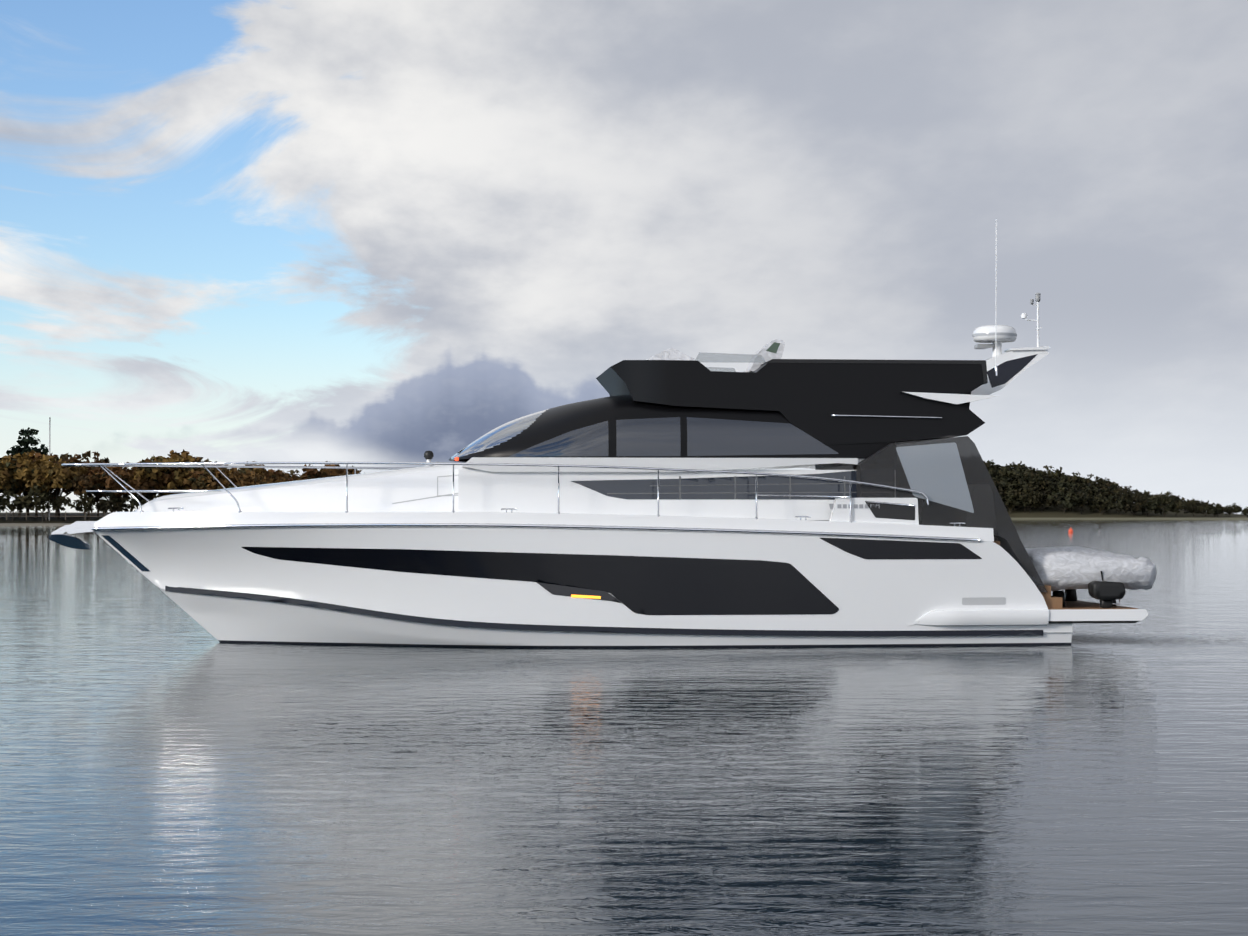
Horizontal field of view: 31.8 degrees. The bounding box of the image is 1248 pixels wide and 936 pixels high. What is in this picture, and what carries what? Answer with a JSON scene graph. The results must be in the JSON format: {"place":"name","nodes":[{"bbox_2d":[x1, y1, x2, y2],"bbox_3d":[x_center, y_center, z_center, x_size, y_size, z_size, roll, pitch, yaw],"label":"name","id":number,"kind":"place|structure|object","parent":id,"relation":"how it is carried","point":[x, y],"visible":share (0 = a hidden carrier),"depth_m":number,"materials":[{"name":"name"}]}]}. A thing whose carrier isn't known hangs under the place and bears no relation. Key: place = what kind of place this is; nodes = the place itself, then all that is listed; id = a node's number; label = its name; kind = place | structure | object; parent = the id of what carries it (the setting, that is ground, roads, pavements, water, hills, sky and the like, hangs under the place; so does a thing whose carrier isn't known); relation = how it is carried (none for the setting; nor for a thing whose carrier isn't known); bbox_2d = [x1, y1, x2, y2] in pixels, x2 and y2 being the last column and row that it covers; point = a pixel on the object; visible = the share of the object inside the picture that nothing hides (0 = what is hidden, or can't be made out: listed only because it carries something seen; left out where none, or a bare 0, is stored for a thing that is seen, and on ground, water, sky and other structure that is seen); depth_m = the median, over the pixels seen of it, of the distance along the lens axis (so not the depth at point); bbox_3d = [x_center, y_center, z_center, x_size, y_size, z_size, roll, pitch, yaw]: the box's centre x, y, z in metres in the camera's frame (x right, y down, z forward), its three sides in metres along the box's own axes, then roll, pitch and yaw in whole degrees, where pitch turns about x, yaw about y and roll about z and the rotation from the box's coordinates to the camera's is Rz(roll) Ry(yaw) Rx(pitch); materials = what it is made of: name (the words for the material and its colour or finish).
{"place":"outdoors","nodes":[
{"label":"outdoors","id":0,"kind":"place"},
{"bbox_2d":[0,523,71,525],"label":"shore mud","id":1,"kind":"structure","parent":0,"point":[32,524],"depth_m":321.34,"materials":[{"name":"brown"}]},
{"bbox_2d":[0,512,104,519],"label":"bank fence","id":2,"kind":"object","parent":1,"relation":"on","point":[46,516],"visible":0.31,"depth_m":328.31,"materials":[{"name":"brown wood"}]},
{"bbox_2d":[0,513,109,522],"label":"bank ground","id":3,"kind":"structure","parent":0,"point":[39,520],"depth_m":337.78,"materials":[{"name":"green plant"}]},
{"bbox_2d":[0,427,48,515],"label":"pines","id":4,"kind":"object","parent":3,"relation":"on","point":[25,442],"visible":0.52,"depth_m":344.81,"materials":[{"name":"green plant"}]},
{"bbox_2d":[49,417,50,520],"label":"flag pole","id":5,"kind":"object","parent":3,"relation":"on","point":[49,454],"visible":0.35,"depth_m":333.40,"materials":[{"name":"grey metal"}]},
{"bbox_2d":[0,484,239,521],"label":"trees","id":6,"kind":"object","parent":3,"relation":"on","point":[39,498],"visible":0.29,"depth_m":328.36,"materials":[{"name":"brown plant"}]},
{"bbox_2d":[0,449,361,517],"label":"tree line","id":7,"kind":"object","parent":3,"relation":"on","point":[23,474],"visible":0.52,"depth_m":328.58,"materials":[{"name":"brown plant"}]},
{"bbox_2d":[0,512,1247,935],"bbox_3d":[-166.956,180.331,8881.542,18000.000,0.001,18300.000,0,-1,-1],"label":"sea water","id":8,"kind":"structure","parent":0,"point":[168,766],"depth_m":16.92,"materials":[{"name":"blue liquid"}]},
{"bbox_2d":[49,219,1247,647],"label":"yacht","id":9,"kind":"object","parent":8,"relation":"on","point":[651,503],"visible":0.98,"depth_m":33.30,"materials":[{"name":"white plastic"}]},
{"bbox_2d":[0,0,1247,511],"label":"sky","id":10,"kind":"structure","parent":0,"point":[231,230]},
{"bbox_2d":[1005,492,1246,517],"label":"hill","id":11,"kind":"structure","parent":0,"point":[1051,511],"depth_m":599.86,"materials":[{"name":"plant"}]},
{"bbox_2d":[983,460,1247,517],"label":"hill scrub","id":12,"kind":"object","parent":11,"relation":"on","point":[1030,486],"visible":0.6,"depth_m":602.27,"materials":[{"name":"green plant"}]},
{"bbox_2d":[1011,518,1247,519],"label":"shore","id":13,"kind":"structure","parent":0,"point":[1129,518],"depth_m":575.29,"materials":[{"name":"yellow"}]}
]}

